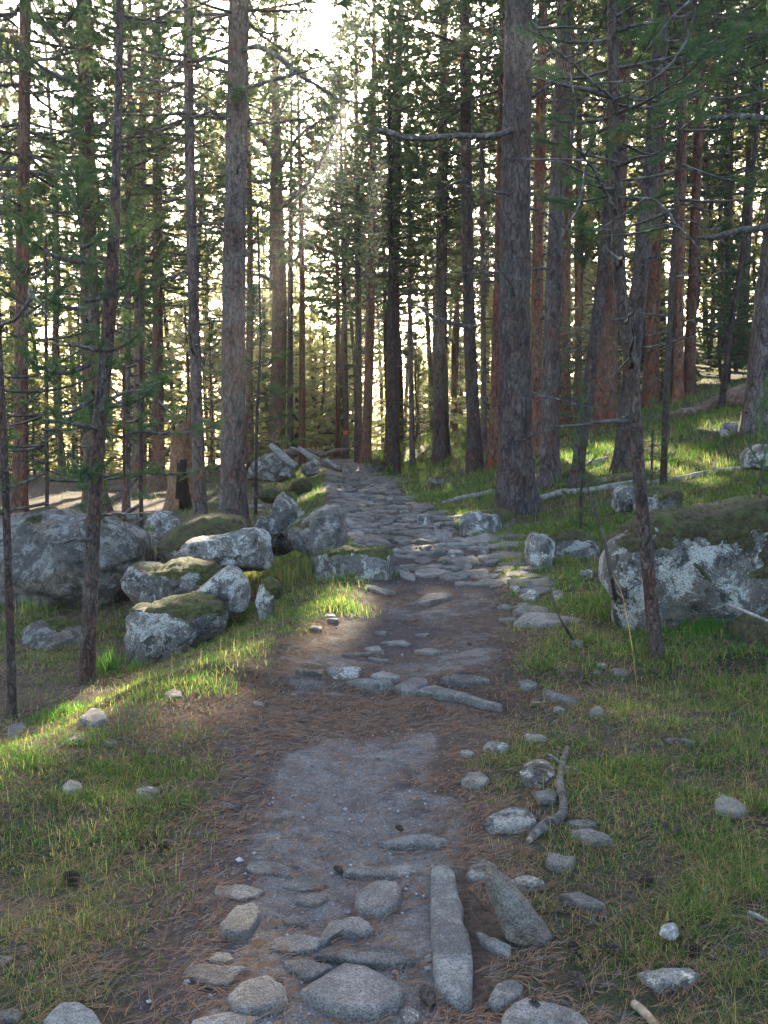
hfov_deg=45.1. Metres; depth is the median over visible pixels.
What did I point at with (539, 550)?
boulder
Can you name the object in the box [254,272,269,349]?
pine tree
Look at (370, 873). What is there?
stone
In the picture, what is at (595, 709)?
stone
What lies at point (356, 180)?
pine tree
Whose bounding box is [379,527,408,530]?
paving stone
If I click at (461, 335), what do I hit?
pine tree
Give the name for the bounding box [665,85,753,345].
pine tree
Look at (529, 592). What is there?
stone
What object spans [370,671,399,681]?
stone
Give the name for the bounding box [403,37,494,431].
pine tree
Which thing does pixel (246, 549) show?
boulder
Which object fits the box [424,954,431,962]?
pebble
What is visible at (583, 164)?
pine tree
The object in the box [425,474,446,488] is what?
boulder
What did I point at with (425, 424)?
young pine
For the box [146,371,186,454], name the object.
young pine
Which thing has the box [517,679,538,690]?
stone
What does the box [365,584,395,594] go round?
paving stone
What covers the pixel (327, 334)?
pine tree
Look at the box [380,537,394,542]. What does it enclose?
paving stone
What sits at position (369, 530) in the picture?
paving stone
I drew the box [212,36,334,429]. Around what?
pine tree
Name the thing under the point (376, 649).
stone
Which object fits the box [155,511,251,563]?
boulder
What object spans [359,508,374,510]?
paving stone
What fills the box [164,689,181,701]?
stone
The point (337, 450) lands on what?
fallen log
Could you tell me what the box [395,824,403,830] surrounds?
pine cone
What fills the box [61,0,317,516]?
pine tree
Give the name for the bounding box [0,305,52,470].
young pine
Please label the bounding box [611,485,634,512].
boulder
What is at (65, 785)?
stone
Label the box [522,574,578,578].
paving stone
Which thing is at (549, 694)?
stone
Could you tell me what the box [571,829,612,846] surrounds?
stone
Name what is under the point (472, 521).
boulder
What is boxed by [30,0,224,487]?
pine tree
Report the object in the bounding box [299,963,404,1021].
kerb stone
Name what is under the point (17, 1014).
stone
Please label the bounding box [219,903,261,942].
stone
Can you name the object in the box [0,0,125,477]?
pine tree
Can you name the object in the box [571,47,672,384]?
pine tree
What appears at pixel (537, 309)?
pine tree
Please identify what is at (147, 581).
boulder
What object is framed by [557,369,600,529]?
young pine
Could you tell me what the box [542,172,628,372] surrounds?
young pine
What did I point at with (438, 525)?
stone
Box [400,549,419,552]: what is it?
paving stone
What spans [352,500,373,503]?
paving stone
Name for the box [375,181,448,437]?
pine tree
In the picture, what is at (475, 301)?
pine tree
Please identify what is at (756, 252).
young pine
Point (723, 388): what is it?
pine tree
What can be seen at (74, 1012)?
stone
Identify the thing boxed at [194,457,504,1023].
path
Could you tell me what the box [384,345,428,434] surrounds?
young pine
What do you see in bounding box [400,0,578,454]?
pine tree
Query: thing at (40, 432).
young pine
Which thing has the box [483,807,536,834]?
stone
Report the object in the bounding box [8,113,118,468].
pine tree
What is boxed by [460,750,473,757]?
stone
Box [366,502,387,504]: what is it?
paving stone
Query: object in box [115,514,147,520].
fallen log
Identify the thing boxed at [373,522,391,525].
paving stone
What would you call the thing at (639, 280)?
pine tree
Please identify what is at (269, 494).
hummock
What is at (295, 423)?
young pine
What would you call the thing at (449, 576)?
paving stone
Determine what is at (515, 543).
paving stone
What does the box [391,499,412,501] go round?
paving stone
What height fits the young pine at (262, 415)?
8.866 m
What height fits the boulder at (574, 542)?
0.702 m
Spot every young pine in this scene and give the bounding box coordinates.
[0,177,161,520]
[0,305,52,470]
[0,343,28,515]
[0,362,68,482]
[2,333,56,467]
[5,361,51,467]
[7,381,72,475]
[28,386,69,470]
[30,348,71,463]
[31,192,227,533]
[36,297,132,469]
[49,330,122,474]
[66,415,121,459]
[69,306,174,473]
[107,328,207,465]
[145,263,254,458]
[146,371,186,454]
[147,386,205,467]
[165,315,245,472]
[202,314,269,456]
[205,341,286,453]
[206,283,317,484]
[206,362,268,464]
[218,291,324,461]
[261,267,333,453]
[262,329,332,457]
[285,302,353,453]
[294,336,353,456]
[294,363,341,446]
[306,323,353,456]
[316,269,408,456]
[320,318,383,452]
[321,305,384,450]
[322,395,353,454]
[350,356,380,451]
[372,370,384,447]
[373,381,408,447]
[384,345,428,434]
[399,332,433,441]
[399,355,433,437]
[404,362,428,435]
[407,361,458,432]
[420,348,450,434]
[448,284,493,424]
[448,329,479,415]
[448,347,480,421]
[449,289,492,417]
[461,307,491,408]
[462,343,530,415]
[530,247,619,407]
[530,258,584,383]
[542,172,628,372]
[542,209,644,427]
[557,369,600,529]
[571,260,622,381]
[617,226,685,385]
[617,257,697,397]
[622,264,666,361]
[623,356,678,487]
[660,145,757,357]
[660,205,730,362]
[684,164,761,333]
[684,215,753,381]
[684,265,755,384]
[696,221,758,371]
[720,193,766,321]
[731,304,753,352]
[742,331,767,500]
[749,183,767,299]
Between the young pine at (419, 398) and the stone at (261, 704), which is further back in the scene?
the young pine at (419, 398)
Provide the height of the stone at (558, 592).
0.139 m
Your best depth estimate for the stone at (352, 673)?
5.58 m
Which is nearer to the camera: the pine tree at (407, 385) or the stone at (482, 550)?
the stone at (482, 550)
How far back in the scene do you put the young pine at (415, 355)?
43.92 m
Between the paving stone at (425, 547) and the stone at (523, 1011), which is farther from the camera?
the paving stone at (425, 547)
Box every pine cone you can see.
[57,902,74,912]
[63,870,81,882]
[159,841,168,850]
[333,865,342,872]
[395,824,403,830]
[419,984,436,1007]
[528,999,540,1007]
[567,941,578,953]
[570,970,584,990]
[601,941,623,957]
[639,875,654,885]
[671,825,681,834]
[680,942,702,957]
[757,948,767,965]
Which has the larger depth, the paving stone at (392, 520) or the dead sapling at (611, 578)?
the paving stone at (392, 520)
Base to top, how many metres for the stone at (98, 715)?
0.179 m
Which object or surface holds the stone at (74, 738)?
on the ground at (482, 918)
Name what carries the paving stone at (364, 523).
on the path
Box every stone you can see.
[0,955,12,965]
[0,1008,23,1023]
[7,723,26,739]
[43,1002,100,1023]
[61,780,82,794]
[68,735,85,744]
[78,708,107,728]
[101,739,117,748]
[136,785,159,800]
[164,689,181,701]
[182,964,248,989]
[191,1012,261,1023]
[206,952,233,964]
[214,884,264,900]
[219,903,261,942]
[221,802,238,810]
[227,975,287,1015]
[244,861,290,877]
[253,701,264,706]
[269,934,320,956]
[278,877,325,892]
[282,959,332,983]
[283,914,307,927]
[295,668,321,677]
[296,893,328,907]
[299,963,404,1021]
[310,625,322,632]
[314,949,417,970]
[318,916,374,946]
[324,614,336,617]
[326,666,360,679]
[327,618,338,624]
[329,488,353,492]
[330,499,356,502]
[331,503,345,507]
[339,492,364,496]
[341,652,371,656]
[343,507,361,511]
[343,866,397,881]
[344,508,353,512]
[346,498,366,499]
[346,513,374,519]
[346,520,362,525]
[346,678,393,690]
[347,528,380,533]
[347,531,364,534]
[347,534,371,538]
[349,524,366,528]
[350,540,362,544]
[351,517,371,522]
[352,486,368,488]
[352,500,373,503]
[354,513,379,516]
[354,537,390,543]
[354,880,401,919]
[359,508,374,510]
[359,521,372,524]
[361,486,383,488]
[362,540,395,547]
[364,511,380,513]
[364,646,383,654]
[365,524,376,528]
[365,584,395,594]
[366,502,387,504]
[367,534,386,537]
[368,657,388,663]
[369,509,396,512]
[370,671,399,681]
[371,528,389,533]
[372,515,399,519]
[372,631,387,635]
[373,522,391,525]
[375,501,389,502]
[375,505,411,509]
[377,487,397,489]
[378,834,448,851]
[379,504,410,507]
[379,518,395,523]
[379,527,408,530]
[380,524,405,527]
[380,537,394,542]
[380,640,410,646]
[380,865,419,880]
[382,534,413,538]
[385,495,394,501]
[390,530,407,533]
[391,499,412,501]
[392,502,403,504]
[392,522,409,525]
[392,548,403,553]
[392,553,430,558]
[393,537,412,542]
[393,677,427,695]
[395,496,418,498]
[395,512,419,516]
[395,566,412,573]
[396,518,416,522]
[397,540,410,544]
[398,571,414,580]
[399,564,442,568]
[399,1006,419,1023]
[400,544,416,549]
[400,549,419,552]
[402,565,432,571]
[404,528,446,535]
[406,550,445,556]
[407,523,433,527]
[411,502,430,506]
[411,508,429,511]
[411,538,436,543]
[411,685,502,711]
[413,505,434,509]
[413,533,429,537]
[413,648,444,655]
[414,557,432,563]
[414,568,451,577]
[414,593,452,606]
[415,633,428,637]
[417,513,432,524]
[419,545,431,549]
[420,535,447,540]
[423,510,449,513]
[429,546,461,550]
[430,865,472,1012]
[431,512,453,514]
[432,515,461,518]
[433,517,453,521]
[433,542,475,547]
[434,521,443,528]
[434,555,479,562]
[435,531,453,538]
[437,538,459,542]
[438,563,472,570]
[439,572,471,581]
[440,674,489,687]
[441,526,455,531]
[444,521,459,526]
[448,549,463,557]
[448,558,481,565]
[454,578,506,585]
[458,568,489,573]
[459,537,489,543]
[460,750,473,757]
[461,771,489,789]
[465,860,496,882]
[466,533,503,538]
[467,546,477,550]
[469,572,499,578]
[475,542,488,545]
[475,931,510,959]
[476,546,489,554]
[477,552,523,560]
[483,559,501,566]
[483,741,509,753]
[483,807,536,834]
[484,867,551,945]
[487,544,519,548]
[487,980,523,1014]
[490,585,502,588]
[494,541,523,544]
[494,566,514,572]
[497,602,532,609]
[498,560,526,566]
[498,617,518,624]
[501,998,587,1023]
[503,534,527,538]
[504,570,528,577]
[507,577,558,588]
[509,586,519,591]
[511,875,544,890]
[512,604,550,617]
[513,612,585,627]
[514,587,554,593]
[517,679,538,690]
[518,565,553,572]
[519,593,538,600]
[519,759,555,787]
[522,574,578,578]
[524,733,546,744]
[526,590,538,596]
[534,789,556,805]
[542,689,577,705]
[545,852,575,873]
[553,590,563,599]
[553,706,564,712]
[557,892,606,913]
[564,765,582,774]
[567,819,597,829]
[569,640,582,647]
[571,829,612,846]
[579,570,592,579]
[589,706,604,718]
[597,663,605,668]
[611,668,628,676]
[637,967,700,992]
[659,920,678,942]
[664,738,694,746]
[714,794,746,818]
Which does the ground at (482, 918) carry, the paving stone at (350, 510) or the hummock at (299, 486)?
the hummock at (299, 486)
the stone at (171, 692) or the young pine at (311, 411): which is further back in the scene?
the young pine at (311, 411)
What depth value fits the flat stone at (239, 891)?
3.07 m
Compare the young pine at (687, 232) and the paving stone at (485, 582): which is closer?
the paving stone at (485, 582)
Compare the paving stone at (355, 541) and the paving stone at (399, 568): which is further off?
the paving stone at (355, 541)
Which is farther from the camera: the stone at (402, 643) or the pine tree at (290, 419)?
the pine tree at (290, 419)
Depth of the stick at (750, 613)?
5.63 m
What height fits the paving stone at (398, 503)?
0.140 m
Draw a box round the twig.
[549,585,572,638]
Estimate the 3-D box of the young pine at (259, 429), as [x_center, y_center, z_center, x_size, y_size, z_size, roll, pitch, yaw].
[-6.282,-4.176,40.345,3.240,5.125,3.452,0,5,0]
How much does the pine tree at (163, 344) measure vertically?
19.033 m
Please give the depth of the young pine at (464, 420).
38.26 m
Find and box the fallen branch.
[525,745,569,845]
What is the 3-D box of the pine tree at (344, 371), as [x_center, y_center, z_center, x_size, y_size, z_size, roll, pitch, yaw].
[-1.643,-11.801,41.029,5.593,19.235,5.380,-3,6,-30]
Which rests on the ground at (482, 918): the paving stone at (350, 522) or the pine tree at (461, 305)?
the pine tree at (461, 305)
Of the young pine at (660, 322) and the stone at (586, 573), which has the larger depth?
the young pine at (660, 322)
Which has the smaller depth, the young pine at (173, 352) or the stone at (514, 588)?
the stone at (514, 588)
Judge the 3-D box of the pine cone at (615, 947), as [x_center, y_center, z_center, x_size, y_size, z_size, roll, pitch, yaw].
[0.665,1.275,2.692,0.063,0.045,0.044,5,6,3]
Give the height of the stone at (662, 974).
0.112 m
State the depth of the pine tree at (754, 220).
35.07 m
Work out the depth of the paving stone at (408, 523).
14.32 m
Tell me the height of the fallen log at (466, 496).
0.245 m
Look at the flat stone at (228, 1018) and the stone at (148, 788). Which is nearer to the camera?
the flat stone at (228, 1018)
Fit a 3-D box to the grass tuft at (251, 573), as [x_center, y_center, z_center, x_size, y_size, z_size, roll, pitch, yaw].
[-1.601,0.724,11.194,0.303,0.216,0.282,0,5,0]
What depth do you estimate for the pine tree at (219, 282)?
49.63 m
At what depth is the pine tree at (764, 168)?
40.11 m
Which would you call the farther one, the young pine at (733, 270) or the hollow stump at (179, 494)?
the young pine at (733, 270)
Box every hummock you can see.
[256,485,282,503]
[289,477,312,494]
[726,613,767,644]
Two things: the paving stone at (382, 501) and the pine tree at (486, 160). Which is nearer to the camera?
the paving stone at (382, 501)
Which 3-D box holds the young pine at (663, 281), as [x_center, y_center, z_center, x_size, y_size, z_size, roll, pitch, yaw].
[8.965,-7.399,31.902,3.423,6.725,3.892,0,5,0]
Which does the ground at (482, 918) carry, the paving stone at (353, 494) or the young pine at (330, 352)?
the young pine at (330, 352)
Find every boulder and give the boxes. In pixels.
[0,506,154,608]
[21,612,81,650]
[120,555,222,604]
[124,590,228,664]
[144,510,180,543]
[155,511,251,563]
[175,527,272,571]
[196,564,250,613]
[247,453,291,481]
[255,515,270,534]
[255,576,282,621]
[268,492,304,555]
[279,467,295,478]
[282,501,347,570]
[301,461,318,475]
[313,541,395,582]
[368,459,386,473]
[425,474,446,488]
[459,511,501,535]
[481,507,516,526]
[524,531,554,566]
[549,529,599,559]
[598,492,767,633]
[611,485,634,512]
[633,481,682,511]
[640,369,662,391]
[720,422,737,436]
[726,391,744,408]
[739,444,767,471]
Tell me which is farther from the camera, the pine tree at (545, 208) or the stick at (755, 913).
the pine tree at (545, 208)
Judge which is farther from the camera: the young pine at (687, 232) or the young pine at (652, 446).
the young pine at (687, 232)
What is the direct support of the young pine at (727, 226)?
on the ground at (482, 918)
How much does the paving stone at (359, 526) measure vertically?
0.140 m
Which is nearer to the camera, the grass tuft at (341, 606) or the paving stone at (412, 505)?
the grass tuft at (341, 606)
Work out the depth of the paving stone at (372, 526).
13.54 m
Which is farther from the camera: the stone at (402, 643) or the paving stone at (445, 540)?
the paving stone at (445, 540)
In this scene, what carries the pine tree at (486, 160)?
on the ground at (482, 918)
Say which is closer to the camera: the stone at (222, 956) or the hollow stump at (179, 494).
the stone at (222, 956)
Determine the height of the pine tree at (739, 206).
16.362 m
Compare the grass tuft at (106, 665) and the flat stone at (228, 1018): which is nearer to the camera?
the flat stone at (228, 1018)
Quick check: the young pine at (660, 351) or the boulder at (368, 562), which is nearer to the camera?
the boulder at (368, 562)
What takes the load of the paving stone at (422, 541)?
on the path
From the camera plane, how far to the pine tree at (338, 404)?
45.21 m
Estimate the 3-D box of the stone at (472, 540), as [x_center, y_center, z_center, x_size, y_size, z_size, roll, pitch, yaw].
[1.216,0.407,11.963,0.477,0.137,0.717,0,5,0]
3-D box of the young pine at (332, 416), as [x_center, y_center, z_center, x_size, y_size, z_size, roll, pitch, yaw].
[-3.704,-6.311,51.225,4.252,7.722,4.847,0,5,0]
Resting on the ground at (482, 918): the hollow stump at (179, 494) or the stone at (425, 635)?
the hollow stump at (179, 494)
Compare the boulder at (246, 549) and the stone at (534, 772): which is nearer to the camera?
the stone at (534, 772)
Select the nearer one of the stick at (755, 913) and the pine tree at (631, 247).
the stick at (755, 913)
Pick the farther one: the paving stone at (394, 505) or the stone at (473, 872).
the paving stone at (394, 505)
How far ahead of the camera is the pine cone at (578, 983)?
2.54 m
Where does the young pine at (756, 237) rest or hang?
on the ground at (482, 918)
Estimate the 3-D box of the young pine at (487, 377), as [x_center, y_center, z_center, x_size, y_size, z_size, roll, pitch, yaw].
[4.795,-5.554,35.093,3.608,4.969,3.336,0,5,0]
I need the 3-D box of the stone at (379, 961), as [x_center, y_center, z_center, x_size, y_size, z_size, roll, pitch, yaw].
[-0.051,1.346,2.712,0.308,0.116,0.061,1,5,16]
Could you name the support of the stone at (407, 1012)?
on the path
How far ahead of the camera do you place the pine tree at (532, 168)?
31.80 m
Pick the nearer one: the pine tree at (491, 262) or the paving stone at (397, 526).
the paving stone at (397, 526)
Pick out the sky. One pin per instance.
(319, 34)
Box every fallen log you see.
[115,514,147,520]
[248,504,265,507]
[269,443,298,468]
[282,448,325,456]
[290,446,320,460]
[298,447,320,465]
[299,446,312,458]
[319,460,342,471]
[325,447,349,454]
[325,458,339,469]
[441,489,493,504]
[539,480,633,499]
[585,456,607,467]
[588,472,632,486]
[646,466,746,484]
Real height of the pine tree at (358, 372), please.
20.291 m
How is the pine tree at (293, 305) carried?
on the ground at (482, 918)
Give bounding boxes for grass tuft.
[23,697,100,727]
[96,644,130,673]
[126,653,147,674]
[223,615,251,631]
[243,571,261,578]
[294,596,380,617]
[306,490,327,499]
[633,613,743,646]
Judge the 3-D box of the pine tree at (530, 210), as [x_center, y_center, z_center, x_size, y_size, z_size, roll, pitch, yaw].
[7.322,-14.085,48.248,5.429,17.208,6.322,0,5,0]
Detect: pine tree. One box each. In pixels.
[0,0,34,364]
[0,0,67,478]
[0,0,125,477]
[0,0,163,513]
[0,0,201,511]
[0,0,224,512]
[0,27,70,385]
[0,120,77,460]
[0,238,47,715]
[0,242,9,393]
[2,0,160,685]
[6,135,101,475]
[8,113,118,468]
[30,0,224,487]
[40,0,225,490]
[59,135,173,469]
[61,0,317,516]
[68,8,187,462]
[99,73,245,426]
[100,158,188,466]
[103,189,185,449]
[111,0,367,522]
[111,120,199,459]
[125,0,279,407]
[163,77,257,464]
[163,121,270,465]
[167,85,271,435]
[175,2,324,481]
[187,184,314,419]
[200,97,335,453]
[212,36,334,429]
[223,0,341,453]
[246,6,352,464]
[246,51,338,468]
[253,244,306,431]
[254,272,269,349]
[283,24,386,458]
[284,70,386,456]
[285,0,432,461]
[286,85,384,456]
[289,0,435,463]
[305,166,414,430]
[307,61,386,452]
[309,0,461,466]
[323,26,460,474]
[323,272,376,389]
[333,234,403,386]
[335,0,479,467]
[338,5,435,415]
[350,0,556,473]
[351,210,407,447]
[358,0,498,464]
[365,256,431,382]
[366,142,433,442]
[375,0,619,517]
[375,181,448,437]
[377,3,495,456]
[387,0,601,471]
[399,170,462,391]
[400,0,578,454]
[400,118,462,432]
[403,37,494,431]
[407,174,491,395]
[414,6,494,428]
[418,229,478,409]
[431,103,532,412]
[434,110,495,413]
[435,77,547,352]
[441,0,632,457]
[443,0,672,488]
[447,143,530,351]
[447,162,493,410]
[451,88,533,335]
[452,7,596,248]
[461,143,496,320]
[471,0,649,424]
[475,165,574,325]
[494,62,586,265]
[496,0,650,414]
[504,0,751,661]
[530,0,670,356]
[530,14,593,364]
[531,0,635,357]
[531,36,603,265]
[532,0,760,473]
[534,0,675,488]
[544,0,671,305]
[547,0,721,431]
[548,0,767,485]
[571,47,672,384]
[580,0,756,408]
[588,7,738,275]
[597,0,767,397]
[597,5,756,391]
[598,48,717,360]
[601,8,767,307]
[605,0,764,402]
[622,0,767,437]
[625,50,718,357]
[626,52,720,308]
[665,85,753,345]
[666,1,767,354]
[667,1,767,364]
[668,2,767,309]
[687,0,767,410]
[706,2,766,276]
[709,9,767,178]
[714,1,767,215]
[718,11,767,246]
[724,39,767,172]
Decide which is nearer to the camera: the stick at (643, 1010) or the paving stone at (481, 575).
the stick at (643, 1010)
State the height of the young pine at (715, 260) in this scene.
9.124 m
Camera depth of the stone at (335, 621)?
6.90 m
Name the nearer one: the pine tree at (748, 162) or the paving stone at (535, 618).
the paving stone at (535, 618)
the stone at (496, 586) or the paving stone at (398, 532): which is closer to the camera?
the stone at (496, 586)
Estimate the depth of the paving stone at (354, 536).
12.10 m
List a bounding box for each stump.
[162,399,192,511]
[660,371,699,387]
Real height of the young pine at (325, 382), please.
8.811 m
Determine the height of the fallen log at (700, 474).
0.402 m
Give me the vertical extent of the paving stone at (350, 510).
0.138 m
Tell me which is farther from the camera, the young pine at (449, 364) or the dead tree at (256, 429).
the young pine at (449, 364)
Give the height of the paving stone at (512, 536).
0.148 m
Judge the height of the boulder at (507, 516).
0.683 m
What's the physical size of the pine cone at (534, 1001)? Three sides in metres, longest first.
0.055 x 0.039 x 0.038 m
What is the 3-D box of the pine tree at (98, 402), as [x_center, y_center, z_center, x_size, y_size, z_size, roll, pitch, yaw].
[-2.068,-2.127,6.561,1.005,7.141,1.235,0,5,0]
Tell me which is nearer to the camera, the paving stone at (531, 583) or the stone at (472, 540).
the paving stone at (531, 583)
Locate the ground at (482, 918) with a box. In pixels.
[0,334,767,1023]
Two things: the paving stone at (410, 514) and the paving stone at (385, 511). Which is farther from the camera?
the paving stone at (385, 511)
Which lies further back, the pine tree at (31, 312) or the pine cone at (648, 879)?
the pine tree at (31, 312)
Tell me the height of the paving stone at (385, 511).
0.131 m
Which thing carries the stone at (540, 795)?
on the ground at (482, 918)
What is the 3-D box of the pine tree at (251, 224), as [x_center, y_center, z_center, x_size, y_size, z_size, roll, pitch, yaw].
[-4.413,-9.341,31.076,4.972,17.064,4.700,0,5,0]
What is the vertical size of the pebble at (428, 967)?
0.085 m
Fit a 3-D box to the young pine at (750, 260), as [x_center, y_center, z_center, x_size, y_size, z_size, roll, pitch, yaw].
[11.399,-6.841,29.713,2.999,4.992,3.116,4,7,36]
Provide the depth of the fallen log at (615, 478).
14.71 m
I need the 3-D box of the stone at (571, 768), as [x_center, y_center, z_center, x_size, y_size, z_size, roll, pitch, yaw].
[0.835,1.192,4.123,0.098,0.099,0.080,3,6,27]
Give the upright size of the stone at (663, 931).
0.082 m
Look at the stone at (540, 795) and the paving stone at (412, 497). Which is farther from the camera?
the paving stone at (412, 497)
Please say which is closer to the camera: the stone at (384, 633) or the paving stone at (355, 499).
the stone at (384, 633)
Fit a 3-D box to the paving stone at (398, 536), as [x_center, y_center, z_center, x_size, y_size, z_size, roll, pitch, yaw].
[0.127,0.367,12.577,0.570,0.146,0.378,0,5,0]
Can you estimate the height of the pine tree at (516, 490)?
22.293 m
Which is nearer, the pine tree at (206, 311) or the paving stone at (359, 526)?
the paving stone at (359, 526)
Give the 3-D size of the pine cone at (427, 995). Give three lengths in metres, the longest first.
0.066 x 0.047 x 0.046 m
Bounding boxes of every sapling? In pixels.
[86,194,141,521]
[585,474,616,601]
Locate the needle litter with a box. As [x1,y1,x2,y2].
[0,437,767,1023]
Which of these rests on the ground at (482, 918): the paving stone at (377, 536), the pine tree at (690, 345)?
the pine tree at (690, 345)
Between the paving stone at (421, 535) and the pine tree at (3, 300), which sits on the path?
the paving stone at (421, 535)
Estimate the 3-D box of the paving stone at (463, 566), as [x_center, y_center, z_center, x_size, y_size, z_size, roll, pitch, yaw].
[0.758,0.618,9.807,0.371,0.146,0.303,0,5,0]
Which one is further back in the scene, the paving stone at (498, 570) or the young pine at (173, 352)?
the young pine at (173, 352)
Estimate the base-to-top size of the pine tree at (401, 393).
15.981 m
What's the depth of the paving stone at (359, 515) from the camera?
14.76 m
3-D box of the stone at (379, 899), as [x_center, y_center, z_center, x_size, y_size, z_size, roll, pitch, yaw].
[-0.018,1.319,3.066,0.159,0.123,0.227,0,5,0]
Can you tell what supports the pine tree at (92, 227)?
on the ground at (482, 918)
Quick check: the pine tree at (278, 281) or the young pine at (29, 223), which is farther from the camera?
the pine tree at (278, 281)
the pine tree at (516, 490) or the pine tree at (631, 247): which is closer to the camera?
the pine tree at (516, 490)
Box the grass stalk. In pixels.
[612,575,638,698]
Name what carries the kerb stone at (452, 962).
on the path
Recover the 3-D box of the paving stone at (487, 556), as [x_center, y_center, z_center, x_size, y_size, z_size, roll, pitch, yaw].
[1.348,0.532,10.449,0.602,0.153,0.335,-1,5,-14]
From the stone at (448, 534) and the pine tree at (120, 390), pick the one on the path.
the stone at (448, 534)
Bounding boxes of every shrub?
[2,593,65,616]
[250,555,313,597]
[281,550,315,578]
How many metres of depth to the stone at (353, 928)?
2.85 m
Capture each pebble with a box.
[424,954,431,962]
[424,964,431,969]
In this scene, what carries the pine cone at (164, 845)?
on the ground at (482, 918)
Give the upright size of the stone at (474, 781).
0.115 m
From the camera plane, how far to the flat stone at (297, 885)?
3.16 m
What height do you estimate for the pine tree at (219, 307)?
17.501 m
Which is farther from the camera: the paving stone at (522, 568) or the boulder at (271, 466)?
the boulder at (271, 466)
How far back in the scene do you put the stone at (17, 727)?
5.75 m
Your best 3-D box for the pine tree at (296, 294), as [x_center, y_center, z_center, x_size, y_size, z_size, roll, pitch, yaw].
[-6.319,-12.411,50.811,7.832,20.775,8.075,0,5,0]
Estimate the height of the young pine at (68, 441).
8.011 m
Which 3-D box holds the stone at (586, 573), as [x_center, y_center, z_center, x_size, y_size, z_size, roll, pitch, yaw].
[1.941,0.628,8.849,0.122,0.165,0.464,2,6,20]
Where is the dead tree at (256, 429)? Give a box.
[245,214,292,514]
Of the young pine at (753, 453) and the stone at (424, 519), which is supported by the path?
the stone at (424, 519)
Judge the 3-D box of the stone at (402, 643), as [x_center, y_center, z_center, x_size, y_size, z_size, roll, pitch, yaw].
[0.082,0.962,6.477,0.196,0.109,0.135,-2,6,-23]
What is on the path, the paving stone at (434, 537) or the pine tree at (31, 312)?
the paving stone at (434, 537)
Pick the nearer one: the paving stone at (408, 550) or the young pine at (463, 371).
the paving stone at (408, 550)
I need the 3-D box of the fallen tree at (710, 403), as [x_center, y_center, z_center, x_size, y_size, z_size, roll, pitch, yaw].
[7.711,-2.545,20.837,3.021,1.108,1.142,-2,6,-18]
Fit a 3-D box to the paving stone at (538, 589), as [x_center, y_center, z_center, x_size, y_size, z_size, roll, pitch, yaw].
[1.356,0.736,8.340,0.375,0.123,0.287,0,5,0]
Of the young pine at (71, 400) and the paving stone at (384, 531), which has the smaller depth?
the paving stone at (384, 531)
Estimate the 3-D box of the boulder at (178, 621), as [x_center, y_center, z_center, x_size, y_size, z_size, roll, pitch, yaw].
[-1.699,1.084,7.625,0.836,0.908,0.800,0,5,0]
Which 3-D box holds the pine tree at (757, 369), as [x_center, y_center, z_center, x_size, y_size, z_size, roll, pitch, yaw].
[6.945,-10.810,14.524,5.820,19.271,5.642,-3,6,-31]
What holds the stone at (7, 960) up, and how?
on the ground at (482, 918)
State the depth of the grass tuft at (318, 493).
19.73 m
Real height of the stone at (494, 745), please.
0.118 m
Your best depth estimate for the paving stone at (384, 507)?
16.72 m
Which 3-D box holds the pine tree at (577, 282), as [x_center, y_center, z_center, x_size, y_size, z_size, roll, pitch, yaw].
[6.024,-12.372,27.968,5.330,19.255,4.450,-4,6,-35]
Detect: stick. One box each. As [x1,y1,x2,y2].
[630,1000,658,1023]
[726,603,767,622]
[748,910,767,924]
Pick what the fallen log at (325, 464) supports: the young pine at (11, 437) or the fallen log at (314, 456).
the fallen log at (314, 456)
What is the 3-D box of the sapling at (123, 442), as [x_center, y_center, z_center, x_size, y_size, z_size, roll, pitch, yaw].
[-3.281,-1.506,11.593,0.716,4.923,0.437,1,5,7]
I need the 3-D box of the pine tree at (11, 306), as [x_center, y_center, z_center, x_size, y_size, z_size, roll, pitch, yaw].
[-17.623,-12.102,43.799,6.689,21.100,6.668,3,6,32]
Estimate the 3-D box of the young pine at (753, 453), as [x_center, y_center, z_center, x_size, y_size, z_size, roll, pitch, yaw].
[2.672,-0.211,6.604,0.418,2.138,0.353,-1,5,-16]
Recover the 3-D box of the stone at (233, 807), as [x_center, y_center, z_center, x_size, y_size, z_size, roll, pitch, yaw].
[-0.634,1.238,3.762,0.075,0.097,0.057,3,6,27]
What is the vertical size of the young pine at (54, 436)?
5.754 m
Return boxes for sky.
[0,0,765,467]
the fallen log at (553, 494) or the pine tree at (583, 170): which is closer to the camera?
the fallen log at (553, 494)
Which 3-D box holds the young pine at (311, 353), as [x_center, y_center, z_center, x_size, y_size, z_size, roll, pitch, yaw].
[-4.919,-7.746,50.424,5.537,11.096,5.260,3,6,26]
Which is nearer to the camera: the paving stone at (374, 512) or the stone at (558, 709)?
the stone at (558, 709)
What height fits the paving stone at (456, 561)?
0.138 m
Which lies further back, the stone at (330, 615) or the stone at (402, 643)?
the stone at (330, 615)
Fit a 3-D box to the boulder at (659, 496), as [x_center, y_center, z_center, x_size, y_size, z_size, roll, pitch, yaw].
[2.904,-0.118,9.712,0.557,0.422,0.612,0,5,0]
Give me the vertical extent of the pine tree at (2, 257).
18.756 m
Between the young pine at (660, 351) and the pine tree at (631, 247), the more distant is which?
the pine tree at (631, 247)
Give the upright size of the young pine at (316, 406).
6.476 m
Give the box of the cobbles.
[317,458,403,482]
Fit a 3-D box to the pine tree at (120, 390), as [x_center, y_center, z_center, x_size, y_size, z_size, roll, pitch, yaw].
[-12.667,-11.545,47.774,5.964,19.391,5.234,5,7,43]
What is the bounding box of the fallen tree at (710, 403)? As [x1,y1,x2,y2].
[656,383,745,422]

